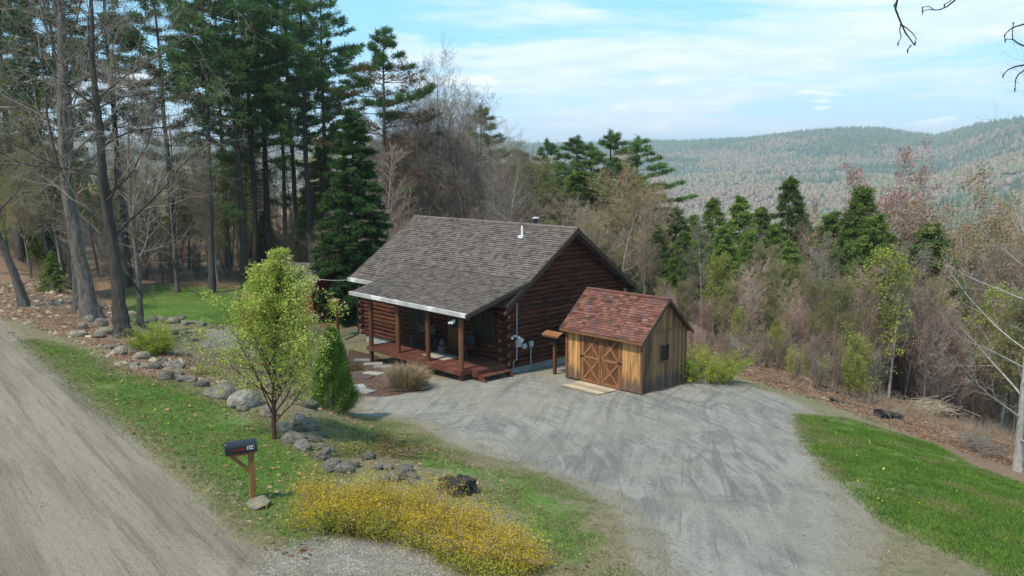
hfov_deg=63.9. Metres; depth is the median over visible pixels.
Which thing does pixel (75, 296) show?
bare maple
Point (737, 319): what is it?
budding tree
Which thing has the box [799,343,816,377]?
budding shrub
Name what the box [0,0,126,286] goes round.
pine tree
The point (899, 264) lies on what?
budding tree
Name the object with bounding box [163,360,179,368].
rock
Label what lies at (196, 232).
hemlock tree
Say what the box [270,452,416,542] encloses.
forsythia shrub
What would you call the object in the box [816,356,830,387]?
budding shrub
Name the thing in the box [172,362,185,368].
rock
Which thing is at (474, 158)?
bare tree
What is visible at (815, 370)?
bare shrub
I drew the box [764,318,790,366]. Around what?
budding shrub
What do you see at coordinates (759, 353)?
bare shrub
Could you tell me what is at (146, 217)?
budding tree
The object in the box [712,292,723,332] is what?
bare tree
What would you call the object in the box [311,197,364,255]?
budding tree
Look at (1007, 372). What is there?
budding tree
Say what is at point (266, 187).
pine tree
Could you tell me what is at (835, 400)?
fallen log
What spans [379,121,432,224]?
bare tree
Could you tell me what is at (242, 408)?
rock
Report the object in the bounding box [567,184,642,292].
hemlock tree
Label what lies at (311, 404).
rock
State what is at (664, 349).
window
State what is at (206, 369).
creeping shrub
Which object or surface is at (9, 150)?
budding tree
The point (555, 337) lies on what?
roofed post
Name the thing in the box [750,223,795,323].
hemlock tree
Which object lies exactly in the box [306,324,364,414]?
arborvitae
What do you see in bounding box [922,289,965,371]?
bare sapling
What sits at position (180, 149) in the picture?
bare sapling
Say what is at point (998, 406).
bare shrub
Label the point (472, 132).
bare tree
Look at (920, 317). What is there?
bare sapling
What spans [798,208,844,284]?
hemlock tree
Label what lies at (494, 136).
pine tree
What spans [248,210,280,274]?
hemlock tree
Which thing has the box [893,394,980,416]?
brush pile
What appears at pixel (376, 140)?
bare tree
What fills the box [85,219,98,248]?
bare shrub
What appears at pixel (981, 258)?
bare tree
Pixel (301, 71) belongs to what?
pine tree
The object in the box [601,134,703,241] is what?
pine tree
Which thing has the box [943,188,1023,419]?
budding tree
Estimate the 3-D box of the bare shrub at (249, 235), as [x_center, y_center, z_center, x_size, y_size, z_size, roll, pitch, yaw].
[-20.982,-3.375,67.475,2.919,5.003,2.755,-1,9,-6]
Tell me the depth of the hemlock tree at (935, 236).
61.60 m
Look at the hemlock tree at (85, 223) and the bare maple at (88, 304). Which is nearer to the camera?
the bare maple at (88, 304)
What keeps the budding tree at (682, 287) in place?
on the ground at (914, 565)
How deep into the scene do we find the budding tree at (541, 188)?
79.03 m
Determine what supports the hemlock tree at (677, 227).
on the ground at (914, 565)
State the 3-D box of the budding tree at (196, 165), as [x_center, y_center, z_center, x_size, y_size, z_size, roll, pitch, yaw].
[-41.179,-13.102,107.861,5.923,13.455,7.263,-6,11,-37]
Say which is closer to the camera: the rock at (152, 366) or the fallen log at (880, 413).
the rock at (152, 366)
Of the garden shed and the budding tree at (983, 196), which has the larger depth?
the budding tree at (983, 196)
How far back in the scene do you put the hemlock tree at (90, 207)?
97.70 m
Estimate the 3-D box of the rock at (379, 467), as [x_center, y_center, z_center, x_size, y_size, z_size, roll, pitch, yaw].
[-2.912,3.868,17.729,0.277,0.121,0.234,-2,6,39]
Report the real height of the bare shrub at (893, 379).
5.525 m
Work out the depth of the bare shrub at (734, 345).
39.84 m
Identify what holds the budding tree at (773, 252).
on the ground at (914, 565)
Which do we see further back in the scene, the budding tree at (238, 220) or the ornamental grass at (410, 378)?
the budding tree at (238, 220)
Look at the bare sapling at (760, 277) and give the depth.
59.08 m
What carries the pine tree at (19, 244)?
on the ground at (914, 565)
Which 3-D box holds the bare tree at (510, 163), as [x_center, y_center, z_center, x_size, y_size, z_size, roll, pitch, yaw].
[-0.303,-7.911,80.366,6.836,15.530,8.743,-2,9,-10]
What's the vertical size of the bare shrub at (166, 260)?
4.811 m
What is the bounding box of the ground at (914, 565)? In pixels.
[0,227,1023,575]
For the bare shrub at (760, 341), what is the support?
on the ground at (914, 565)
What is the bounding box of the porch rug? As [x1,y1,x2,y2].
[422,352,457,359]
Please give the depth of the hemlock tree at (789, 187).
81.15 m
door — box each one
[222,442,226,456]
[448,317,463,349]
[580,335,600,384]
[600,338,621,388]
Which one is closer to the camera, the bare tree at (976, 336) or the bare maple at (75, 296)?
the bare maple at (75, 296)
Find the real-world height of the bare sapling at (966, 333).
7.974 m
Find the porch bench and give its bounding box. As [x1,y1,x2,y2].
[411,322,435,346]
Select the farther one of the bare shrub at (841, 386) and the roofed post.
the bare shrub at (841, 386)
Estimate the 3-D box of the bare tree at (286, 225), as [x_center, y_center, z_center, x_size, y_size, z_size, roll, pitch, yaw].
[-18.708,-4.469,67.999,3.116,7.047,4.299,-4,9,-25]
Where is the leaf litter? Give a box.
[0,278,1023,573]
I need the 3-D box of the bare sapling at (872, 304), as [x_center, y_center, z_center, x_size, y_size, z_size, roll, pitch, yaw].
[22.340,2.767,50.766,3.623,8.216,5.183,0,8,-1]
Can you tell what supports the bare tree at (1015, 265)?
on the ground at (914, 565)
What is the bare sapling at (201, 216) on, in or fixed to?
on the ground at (914, 565)
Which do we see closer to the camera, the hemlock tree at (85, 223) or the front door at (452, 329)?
the front door at (452, 329)
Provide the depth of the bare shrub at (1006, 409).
55.96 m
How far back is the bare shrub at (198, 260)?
64.01 m
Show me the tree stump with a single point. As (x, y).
(470, 485)
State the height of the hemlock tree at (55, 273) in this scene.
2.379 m
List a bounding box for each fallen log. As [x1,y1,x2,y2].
[828,397,874,409]
[873,409,903,419]
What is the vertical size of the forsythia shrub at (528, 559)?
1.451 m
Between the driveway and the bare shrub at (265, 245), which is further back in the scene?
the bare shrub at (265, 245)
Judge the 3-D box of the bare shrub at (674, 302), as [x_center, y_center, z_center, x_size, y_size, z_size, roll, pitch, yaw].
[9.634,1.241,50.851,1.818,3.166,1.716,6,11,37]
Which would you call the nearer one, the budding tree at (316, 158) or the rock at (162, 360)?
the rock at (162, 360)
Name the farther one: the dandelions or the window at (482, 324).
the window at (482, 324)
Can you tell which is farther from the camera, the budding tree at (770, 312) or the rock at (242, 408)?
the budding tree at (770, 312)
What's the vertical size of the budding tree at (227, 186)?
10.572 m
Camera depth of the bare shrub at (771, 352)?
44.12 m
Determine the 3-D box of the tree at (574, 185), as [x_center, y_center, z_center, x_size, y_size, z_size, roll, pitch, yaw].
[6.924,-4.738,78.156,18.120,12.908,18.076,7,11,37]
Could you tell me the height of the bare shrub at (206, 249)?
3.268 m
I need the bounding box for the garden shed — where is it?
[559,287,693,395]
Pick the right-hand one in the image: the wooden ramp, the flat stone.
the wooden ramp
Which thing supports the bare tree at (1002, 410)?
on the ground at (914, 565)
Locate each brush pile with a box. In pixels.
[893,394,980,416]
[946,429,1013,455]
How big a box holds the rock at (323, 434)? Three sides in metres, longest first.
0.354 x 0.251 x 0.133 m
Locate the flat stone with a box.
[246,495,269,509]
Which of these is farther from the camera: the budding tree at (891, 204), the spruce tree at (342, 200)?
the budding tree at (891, 204)
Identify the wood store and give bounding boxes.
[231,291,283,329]
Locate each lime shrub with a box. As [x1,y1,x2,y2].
[121,315,185,355]
[677,338,771,384]
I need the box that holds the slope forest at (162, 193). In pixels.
[6,183,389,239]
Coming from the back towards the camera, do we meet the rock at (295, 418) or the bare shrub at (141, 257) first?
the bare shrub at (141, 257)
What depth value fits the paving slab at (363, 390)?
31.73 m
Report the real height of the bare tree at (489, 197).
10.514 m
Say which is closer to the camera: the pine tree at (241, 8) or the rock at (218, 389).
the rock at (218, 389)
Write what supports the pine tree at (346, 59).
on the ground at (914, 565)
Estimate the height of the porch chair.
0.950 m
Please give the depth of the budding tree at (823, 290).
49.59 m
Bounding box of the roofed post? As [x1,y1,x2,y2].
[541,330,565,374]
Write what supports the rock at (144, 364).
on the ground at (914, 565)
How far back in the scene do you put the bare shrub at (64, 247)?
66.34 m
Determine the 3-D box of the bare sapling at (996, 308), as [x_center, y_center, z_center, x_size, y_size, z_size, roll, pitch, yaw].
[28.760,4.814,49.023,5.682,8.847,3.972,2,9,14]
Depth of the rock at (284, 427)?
19.89 m
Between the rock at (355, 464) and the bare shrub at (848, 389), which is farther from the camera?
the bare shrub at (848, 389)
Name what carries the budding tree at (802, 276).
on the ground at (914, 565)
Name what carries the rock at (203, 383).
on the ground at (914, 565)
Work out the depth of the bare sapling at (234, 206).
72.78 m
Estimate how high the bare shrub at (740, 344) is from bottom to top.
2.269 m
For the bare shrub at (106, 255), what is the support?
on the ground at (914, 565)
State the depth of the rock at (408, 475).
17.05 m
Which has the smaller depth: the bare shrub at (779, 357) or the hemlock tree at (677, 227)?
the bare shrub at (779, 357)
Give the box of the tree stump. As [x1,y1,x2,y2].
[436,474,479,497]
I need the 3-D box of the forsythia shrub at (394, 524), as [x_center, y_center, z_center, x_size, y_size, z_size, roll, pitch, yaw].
[-2.227,3.830,14.515,2.980,1.475,2.400,6,10,35]
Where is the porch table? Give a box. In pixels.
[430,335,445,349]
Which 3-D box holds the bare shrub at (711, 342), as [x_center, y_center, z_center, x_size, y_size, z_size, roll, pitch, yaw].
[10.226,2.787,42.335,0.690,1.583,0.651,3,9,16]
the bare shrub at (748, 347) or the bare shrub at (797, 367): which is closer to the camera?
the bare shrub at (797, 367)
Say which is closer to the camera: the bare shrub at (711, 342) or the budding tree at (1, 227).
the bare shrub at (711, 342)
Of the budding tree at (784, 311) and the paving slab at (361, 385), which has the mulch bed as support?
the paving slab at (361, 385)
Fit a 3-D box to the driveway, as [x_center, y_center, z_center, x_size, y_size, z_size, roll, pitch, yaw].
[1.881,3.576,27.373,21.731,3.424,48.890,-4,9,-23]
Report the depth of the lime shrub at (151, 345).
27.96 m
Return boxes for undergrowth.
[0,231,1023,466]
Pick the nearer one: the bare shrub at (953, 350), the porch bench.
the porch bench
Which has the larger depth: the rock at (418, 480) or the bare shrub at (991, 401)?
the bare shrub at (991, 401)
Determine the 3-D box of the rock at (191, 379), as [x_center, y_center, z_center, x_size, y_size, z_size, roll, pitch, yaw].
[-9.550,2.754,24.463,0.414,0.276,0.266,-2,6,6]
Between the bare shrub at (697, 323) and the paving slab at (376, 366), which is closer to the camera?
the paving slab at (376, 366)
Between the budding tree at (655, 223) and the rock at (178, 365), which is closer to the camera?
the rock at (178, 365)
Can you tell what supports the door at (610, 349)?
in the garden shed
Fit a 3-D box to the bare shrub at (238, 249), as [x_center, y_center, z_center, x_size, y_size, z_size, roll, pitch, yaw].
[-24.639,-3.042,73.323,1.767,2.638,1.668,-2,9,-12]
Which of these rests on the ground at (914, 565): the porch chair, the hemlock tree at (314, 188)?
the hemlock tree at (314, 188)
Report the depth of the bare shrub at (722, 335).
47.01 m
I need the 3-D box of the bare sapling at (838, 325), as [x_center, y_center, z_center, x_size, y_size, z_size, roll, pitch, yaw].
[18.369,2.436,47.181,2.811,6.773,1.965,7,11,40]
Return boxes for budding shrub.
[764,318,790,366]
[784,344,804,378]
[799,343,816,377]
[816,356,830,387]
[830,319,881,397]
[838,344,875,401]
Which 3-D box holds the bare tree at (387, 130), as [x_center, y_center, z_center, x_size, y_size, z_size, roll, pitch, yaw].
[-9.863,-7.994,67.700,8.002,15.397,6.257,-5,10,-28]
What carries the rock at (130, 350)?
on the ground at (914, 565)
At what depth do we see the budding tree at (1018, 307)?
47.21 m
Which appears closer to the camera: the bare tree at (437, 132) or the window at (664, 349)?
the window at (664, 349)
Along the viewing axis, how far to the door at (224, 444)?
14.91 m
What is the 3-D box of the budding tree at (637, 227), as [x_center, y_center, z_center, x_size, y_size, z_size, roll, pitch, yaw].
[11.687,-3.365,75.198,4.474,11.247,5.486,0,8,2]
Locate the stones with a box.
[0,278,226,383]
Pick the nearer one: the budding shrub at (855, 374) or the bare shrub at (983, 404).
the budding shrub at (855, 374)
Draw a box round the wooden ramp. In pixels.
[561,381,617,394]
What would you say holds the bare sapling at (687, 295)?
on the ground at (914, 565)
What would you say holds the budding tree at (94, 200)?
on the ground at (914, 565)
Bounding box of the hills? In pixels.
[38,124,1023,236]
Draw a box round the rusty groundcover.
[349,362,368,370]
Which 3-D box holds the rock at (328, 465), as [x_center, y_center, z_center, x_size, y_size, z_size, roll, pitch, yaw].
[-3.811,3.811,17.473,0.440,0.390,0.480,12,12,41]
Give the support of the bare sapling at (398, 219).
on the ground at (914, 565)
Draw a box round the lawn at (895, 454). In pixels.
[812,419,1023,572]
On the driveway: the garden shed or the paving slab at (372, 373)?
the garden shed
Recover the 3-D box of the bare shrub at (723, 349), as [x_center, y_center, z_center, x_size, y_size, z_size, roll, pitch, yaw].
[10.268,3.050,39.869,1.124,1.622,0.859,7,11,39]
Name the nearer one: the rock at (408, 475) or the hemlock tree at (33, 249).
the rock at (408, 475)
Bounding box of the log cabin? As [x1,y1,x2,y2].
[345,215,637,382]
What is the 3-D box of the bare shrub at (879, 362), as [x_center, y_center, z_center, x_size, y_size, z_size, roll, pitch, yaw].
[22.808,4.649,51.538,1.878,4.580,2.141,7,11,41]
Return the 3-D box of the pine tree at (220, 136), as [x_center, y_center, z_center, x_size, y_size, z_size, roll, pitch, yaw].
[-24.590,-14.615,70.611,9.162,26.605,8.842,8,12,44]
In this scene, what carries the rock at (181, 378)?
on the ground at (914, 565)
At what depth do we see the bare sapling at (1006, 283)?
67.33 m
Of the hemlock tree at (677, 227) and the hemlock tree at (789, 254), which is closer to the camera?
the hemlock tree at (789, 254)
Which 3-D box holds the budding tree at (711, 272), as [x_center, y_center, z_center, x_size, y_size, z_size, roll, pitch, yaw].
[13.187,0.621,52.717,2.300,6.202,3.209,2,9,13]
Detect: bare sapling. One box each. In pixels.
[9,113,90,276]
[20,183,48,261]
[91,120,124,195]
[160,140,189,228]
[174,152,223,258]
[183,164,236,283]
[199,135,258,258]
[258,151,288,229]
[360,140,420,240]
[381,202,409,238]
[388,175,425,234]
[413,143,460,216]
[452,202,481,218]
[478,150,544,223]
[621,189,663,293]
[658,281,675,300]
[675,273,697,317]
[750,244,783,342]
[774,278,801,356]
[791,220,815,281]
[796,249,838,371]
[806,273,855,381]
[814,293,836,357]
[828,263,894,388]
[843,267,903,354]
[846,287,883,357]
[887,264,942,403]
[901,265,957,406]
[916,284,956,401]
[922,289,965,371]
[947,293,986,360]
[947,297,1023,434]
[947,306,985,408]
[955,258,996,339]
[957,230,1023,316]
[989,263,1021,415]
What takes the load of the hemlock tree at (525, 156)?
on the ground at (914, 565)
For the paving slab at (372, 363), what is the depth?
37.28 m
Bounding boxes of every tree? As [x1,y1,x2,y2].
[0,0,36,114]
[0,0,67,263]
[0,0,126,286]
[0,34,40,245]
[0,77,59,251]
[0,95,113,277]
[0,144,58,278]
[0,173,13,252]
[1,4,86,248]
[15,171,67,270]
[23,0,177,287]
[34,251,71,292]
[40,147,83,245]
[46,151,136,277]
[48,162,86,237]
[79,195,98,243]
[82,188,103,239]
[92,117,146,242]
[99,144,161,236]
[101,0,218,282]
[112,163,136,213]
[122,145,192,282]
[125,164,176,252]
[127,186,160,259]
[154,0,264,293]
[155,0,296,288]
[157,165,206,268]
[160,161,206,239]
[171,0,261,267]
[179,246,347,439]
[182,118,290,227]
[184,140,212,219]
[186,171,205,209]
[193,0,299,272]
[193,149,262,281]
[206,0,320,258]
[214,166,261,263]
[221,148,280,241]
[234,0,332,256]
[242,3,315,239]
[244,0,366,262]
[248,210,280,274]
[268,118,303,251]
[272,193,303,249]
[274,203,282,236]
[278,0,374,219]
[282,152,359,268]
[289,185,306,255]
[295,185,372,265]
[297,136,341,204]
[305,225,334,262]
[307,107,393,327]
[311,24,450,234]
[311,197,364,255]
[317,131,431,240]
[341,80,407,222]
[360,146,406,240]
[369,107,418,229]
[374,81,469,218]
[375,106,433,215]
[377,145,421,232]
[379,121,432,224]
[388,94,460,214]
[388,96,460,219]
[390,86,488,217]
[392,187,412,227]
[393,84,480,214]
[401,188,435,216]
[404,30,487,212]
[405,72,514,217]
[406,186,435,215]
[416,85,473,217]
[422,116,510,218]
[426,109,491,219]
[439,81,495,218]
[441,125,482,217]
[444,123,486,210]
[445,123,542,221]
[449,81,503,203]
[452,124,501,217]
[453,79,524,219]
[458,103,521,217]
[469,138,551,223]
[476,166,511,220]
[478,164,516,221]
[483,130,540,220]
[487,162,532,222]
[502,147,547,222]
[509,154,560,222]
[520,157,571,223]
[526,198,549,224]
[527,160,584,221]
[532,137,573,190]
[536,187,596,226]
[538,134,625,217]
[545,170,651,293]
[552,139,615,211]
[559,194,625,256]
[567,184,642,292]
[568,128,659,231]
[574,210,626,263]
[575,166,679,274]
[575,213,630,266]
[582,145,680,290]
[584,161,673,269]
[597,205,619,265]
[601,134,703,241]
[603,229,663,291]
[606,202,675,290]
[620,190,660,269]
[630,224,677,295]
[637,206,700,293]
[637,242,667,294]
[640,213,665,267]
[655,277,670,296]
[662,230,710,332]
[670,279,692,312]
[673,197,738,310]
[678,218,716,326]
[683,224,763,343]
[685,286,698,323]
[687,214,704,260]
[699,250,733,338]
[707,229,787,353]
[710,279,747,346]
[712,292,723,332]
[716,285,797,341]
[727,193,761,261]
[727,306,748,344]
[728,241,787,349]
[747,258,791,361]
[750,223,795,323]
[751,206,781,259]
[756,239,815,354]
[766,175,816,281]
[775,307,793,360]
[782,260,835,350]
[783,231,853,374]
[786,196,823,239]
[792,134,958,278]
[793,211,813,255]
[795,266,825,309]
[797,251,880,392]
[797,276,860,356]
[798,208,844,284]
[807,276,867,382]
[809,185,908,330]
[816,226,860,285]
[817,210,966,409]
[828,249,926,406]
[843,242,920,394]
[852,239,935,397]
[870,279,939,398]
[879,160,1023,340]
[885,205,1023,334]
[893,0,1023,91]
[893,274,950,406]
[894,227,950,405]
[900,283,956,401]
[902,220,1010,419]
[915,30,1023,472]
[939,273,1011,423]
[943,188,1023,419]
[948,218,1021,305]
[952,203,1022,409]
[955,290,1023,429]
[958,281,1022,426]
[963,291,1023,436]
[967,284,1018,424]
[968,301,1000,395]
[977,216,1023,369]
[985,287,1023,386]
[988,249,1023,416]
[993,212,1023,420]
[1000,223,1023,294]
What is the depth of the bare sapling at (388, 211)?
55.05 m
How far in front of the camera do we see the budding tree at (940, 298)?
50.46 m
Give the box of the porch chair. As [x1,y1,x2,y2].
[456,334,475,358]
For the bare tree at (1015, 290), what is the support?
on the ground at (914, 565)
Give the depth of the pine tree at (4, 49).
57.14 m
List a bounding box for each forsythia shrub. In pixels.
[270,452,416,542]
[330,459,475,553]
[374,468,511,567]
[400,492,549,575]
[448,497,562,575]
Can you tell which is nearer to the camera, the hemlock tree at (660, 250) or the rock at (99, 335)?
the rock at (99, 335)
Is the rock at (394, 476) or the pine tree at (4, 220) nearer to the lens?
the rock at (394, 476)
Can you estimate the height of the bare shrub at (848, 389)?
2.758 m
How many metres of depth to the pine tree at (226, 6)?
56.33 m
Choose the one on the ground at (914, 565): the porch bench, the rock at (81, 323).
the rock at (81, 323)
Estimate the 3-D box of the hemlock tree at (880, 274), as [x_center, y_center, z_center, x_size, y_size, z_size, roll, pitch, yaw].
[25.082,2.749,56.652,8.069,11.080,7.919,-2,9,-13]
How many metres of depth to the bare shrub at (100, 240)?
75.70 m
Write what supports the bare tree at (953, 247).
on the ground at (914, 565)
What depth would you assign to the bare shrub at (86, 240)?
84.07 m
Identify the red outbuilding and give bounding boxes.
[255,262,347,323]
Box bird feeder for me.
[329,298,343,333]
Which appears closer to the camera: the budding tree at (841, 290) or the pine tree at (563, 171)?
the budding tree at (841, 290)
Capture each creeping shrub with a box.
[185,362,226,375]
[311,434,381,461]
[333,422,417,443]
[344,432,444,462]
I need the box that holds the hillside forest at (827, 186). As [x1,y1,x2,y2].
[1,115,1023,284]
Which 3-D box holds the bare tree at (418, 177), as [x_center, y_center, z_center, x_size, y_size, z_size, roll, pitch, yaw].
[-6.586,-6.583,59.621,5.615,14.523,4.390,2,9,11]
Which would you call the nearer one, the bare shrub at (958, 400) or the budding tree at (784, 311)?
the bare shrub at (958, 400)
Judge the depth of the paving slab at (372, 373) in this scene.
34.81 m
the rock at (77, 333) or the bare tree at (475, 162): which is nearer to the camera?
the rock at (77, 333)
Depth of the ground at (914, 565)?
18.82 m
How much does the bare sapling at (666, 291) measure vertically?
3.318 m
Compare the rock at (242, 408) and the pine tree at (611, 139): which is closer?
the rock at (242, 408)
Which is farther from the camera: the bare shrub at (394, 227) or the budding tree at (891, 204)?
the budding tree at (891, 204)
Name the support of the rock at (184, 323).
on the ground at (914, 565)
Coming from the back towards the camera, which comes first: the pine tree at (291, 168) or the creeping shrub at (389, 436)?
the pine tree at (291, 168)
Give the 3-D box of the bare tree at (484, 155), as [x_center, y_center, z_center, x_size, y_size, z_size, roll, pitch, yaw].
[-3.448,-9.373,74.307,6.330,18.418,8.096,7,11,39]
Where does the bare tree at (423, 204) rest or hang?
on the ground at (914, 565)
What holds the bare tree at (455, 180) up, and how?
on the ground at (914, 565)
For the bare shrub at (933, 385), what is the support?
on the ground at (914, 565)
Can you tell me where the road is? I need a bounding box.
[0,315,280,575]
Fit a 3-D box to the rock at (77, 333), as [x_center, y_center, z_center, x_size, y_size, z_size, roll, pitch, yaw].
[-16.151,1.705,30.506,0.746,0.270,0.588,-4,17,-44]
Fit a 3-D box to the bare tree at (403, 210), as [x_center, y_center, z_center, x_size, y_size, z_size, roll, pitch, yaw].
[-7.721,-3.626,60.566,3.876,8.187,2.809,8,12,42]
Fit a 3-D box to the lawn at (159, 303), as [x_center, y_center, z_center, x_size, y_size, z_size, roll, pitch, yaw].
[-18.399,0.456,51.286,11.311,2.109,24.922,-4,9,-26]
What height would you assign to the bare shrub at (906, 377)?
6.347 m
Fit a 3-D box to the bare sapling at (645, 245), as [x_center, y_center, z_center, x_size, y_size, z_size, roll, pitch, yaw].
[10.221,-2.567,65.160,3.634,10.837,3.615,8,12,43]
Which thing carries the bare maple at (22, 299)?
on the ground at (914, 565)
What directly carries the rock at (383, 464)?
on the ground at (914, 565)
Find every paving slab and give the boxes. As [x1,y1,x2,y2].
[352,375,373,378]
[353,359,369,361]
[354,384,366,388]
[355,387,375,393]
[362,371,384,375]
[363,362,382,364]
[373,365,393,367]
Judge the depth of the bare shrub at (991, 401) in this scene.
55.10 m
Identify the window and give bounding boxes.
[410,309,430,327]
[471,311,494,343]
[659,342,670,363]
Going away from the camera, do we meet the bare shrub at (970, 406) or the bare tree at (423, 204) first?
the bare shrub at (970, 406)
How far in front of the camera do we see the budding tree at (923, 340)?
49.26 m
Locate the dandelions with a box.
[72,359,1023,538]
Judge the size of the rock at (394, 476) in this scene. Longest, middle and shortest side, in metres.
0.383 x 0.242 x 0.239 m
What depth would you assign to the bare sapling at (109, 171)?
103.89 m
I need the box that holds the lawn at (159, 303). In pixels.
[125,286,245,330]
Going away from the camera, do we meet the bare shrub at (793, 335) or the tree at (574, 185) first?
the bare shrub at (793, 335)
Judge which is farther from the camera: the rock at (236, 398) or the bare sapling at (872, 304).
the bare sapling at (872, 304)
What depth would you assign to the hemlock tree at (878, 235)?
59.80 m
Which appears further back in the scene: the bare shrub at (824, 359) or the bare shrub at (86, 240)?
the bare shrub at (86, 240)
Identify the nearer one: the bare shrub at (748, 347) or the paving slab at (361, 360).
the paving slab at (361, 360)
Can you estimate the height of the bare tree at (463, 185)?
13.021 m
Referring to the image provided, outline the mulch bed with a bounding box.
[346,350,434,396]
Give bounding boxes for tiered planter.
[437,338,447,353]
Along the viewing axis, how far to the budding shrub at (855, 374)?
38.17 m
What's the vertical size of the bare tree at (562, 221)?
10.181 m
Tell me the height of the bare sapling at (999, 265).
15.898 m
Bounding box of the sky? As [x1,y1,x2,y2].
[0,0,1023,142]
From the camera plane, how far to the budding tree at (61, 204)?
76.05 m
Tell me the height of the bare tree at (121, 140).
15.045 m
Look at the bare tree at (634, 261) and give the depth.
69.65 m
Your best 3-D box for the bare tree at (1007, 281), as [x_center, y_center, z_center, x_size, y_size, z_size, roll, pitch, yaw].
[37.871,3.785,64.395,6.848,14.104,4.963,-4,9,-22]
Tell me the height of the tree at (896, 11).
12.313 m
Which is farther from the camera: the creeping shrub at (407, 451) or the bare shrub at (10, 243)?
the bare shrub at (10, 243)
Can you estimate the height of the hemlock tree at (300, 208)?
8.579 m
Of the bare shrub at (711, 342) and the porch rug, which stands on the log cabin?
the porch rug
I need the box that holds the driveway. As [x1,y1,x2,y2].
[200,327,888,575]
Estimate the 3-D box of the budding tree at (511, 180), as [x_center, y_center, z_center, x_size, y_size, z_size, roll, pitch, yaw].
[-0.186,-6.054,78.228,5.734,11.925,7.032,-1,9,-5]
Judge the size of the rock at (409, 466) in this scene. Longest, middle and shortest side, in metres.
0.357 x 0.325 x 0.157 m
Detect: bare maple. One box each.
[0,0,218,312]
[0,0,249,337]
[0,0,277,318]
[0,63,76,307]
[4,40,191,328]
[74,73,257,292]
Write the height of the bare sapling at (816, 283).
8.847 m
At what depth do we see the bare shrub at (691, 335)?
43.91 m
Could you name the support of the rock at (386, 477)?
on the ground at (914, 565)
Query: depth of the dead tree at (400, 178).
63.20 m
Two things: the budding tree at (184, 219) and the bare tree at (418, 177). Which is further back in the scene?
the budding tree at (184, 219)
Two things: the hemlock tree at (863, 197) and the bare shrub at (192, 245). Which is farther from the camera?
the bare shrub at (192, 245)
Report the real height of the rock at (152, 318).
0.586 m
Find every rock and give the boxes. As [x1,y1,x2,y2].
[67,330,87,336]
[77,321,87,328]
[83,314,95,321]
[91,333,105,337]
[92,318,107,326]
[96,327,112,334]
[104,344,118,348]
[113,346,127,354]
[126,346,139,354]
[128,310,135,316]
[130,351,150,358]
[140,362,149,368]
[148,315,157,321]
[148,362,161,368]
[156,357,167,363]
[157,316,167,323]
[157,369,174,379]
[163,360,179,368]
[166,317,180,323]
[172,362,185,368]
[174,370,183,375]
[176,375,186,381]
[181,321,188,325]
[185,376,197,382]
[193,380,210,387]
[196,321,206,325]
[202,388,211,397]
[210,383,235,399]
[227,389,260,408]
[236,405,248,411]
[259,405,276,417]
[276,422,294,432]
[281,431,306,443]
[289,413,306,427]
[292,439,311,451]
[296,398,319,409]
[296,417,320,431]
[305,434,322,442]
[313,446,335,460]
[314,442,326,449]
[317,432,326,437]
[321,458,340,472]
[334,462,354,473]
[348,461,360,467]
[362,451,376,459]
[371,464,381,469]
[379,462,392,468]
[379,475,389,482]
[386,473,400,482]
[394,467,409,479]
[398,464,413,470]
[405,471,419,481]
[409,479,423,488]
[415,383,430,389]
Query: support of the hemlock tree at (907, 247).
on the ground at (914, 565)
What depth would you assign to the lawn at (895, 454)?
19.10 m
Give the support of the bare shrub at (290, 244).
on the ground at (914, 565)
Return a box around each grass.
[15,284,1023,575]
[376,359,435,391]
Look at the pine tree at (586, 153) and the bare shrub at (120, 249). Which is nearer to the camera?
the bare shrub at (120, 249)
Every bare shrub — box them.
[0,200,11,240]
[6,229,15,253]
[8,224,14,254]
[52,228,82,271]
[64,206,95,246]
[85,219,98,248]
[85,233,122,279]
[87,208,118,261]
[97,209,132,269]
[127,216,158,279]
[146,202,168,269]
[152,226,184,270]
[166,226,190,271]
[181,230,206,278]
[184,233,200,261]
[201,236,215,260]
[214,228,239,275]
[230,241,239,266]
[247,218,273,266]
[259,226,281,264]
[266,202,306,261]
[297,219,321,262]
[297,245,308,262]
[379,212,406,240]
[652,285,677,306]
[687,296,711,331]
[687,322,697,346]
[688,312,704,333]
[689,321,706,349]
[696,296,722,338]
[703,319,714,344]
[705,329,715,353]
[716,321,727,349]
[716,337,733,363]
[720,254,773,351]
[722,332,745,359]
[733,315,759,359]
[735,324,755,358]
[738,333,754,362]
[751,316,769,362]
[753,340,765,365]
[755,323,784,366]
[775,342,785,368]
[777,297,811,352]
[780,336,810,363]
[781,336,792,370]
[787,337,808,382]
[790,292,814,355]
[803,330,831,376]
[804,352,837,389]
[816,343,836,385]
[821,324,859,392]
[832,345,859,394]
[832,368,845,392]
[841,327,894,396]
[853,317,907,397]
[866,331,896,394]
[867,329,888,391]
[876,324,910,395]
[881,319,922,401]
[892,342,915,398]
[895,338,939,404]
[907,329,963,408]
[919,307,969,404]
[921,341,987,417]
[923,310,976,417]
[934,327,982,409]
[950,341,971,416]
[959,336,1004,426]
[959,348,996,422]
[959,355,983,416]
[970,366,1002,423]
[975,360,1014,426]
[996,386,1018,422]
[1004,386,1018,431]
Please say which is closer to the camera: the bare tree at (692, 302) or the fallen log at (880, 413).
the fallen log at (880, 413)
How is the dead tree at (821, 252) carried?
on the ground at (914, 565)
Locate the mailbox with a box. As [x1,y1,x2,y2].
[222,438,256,498]

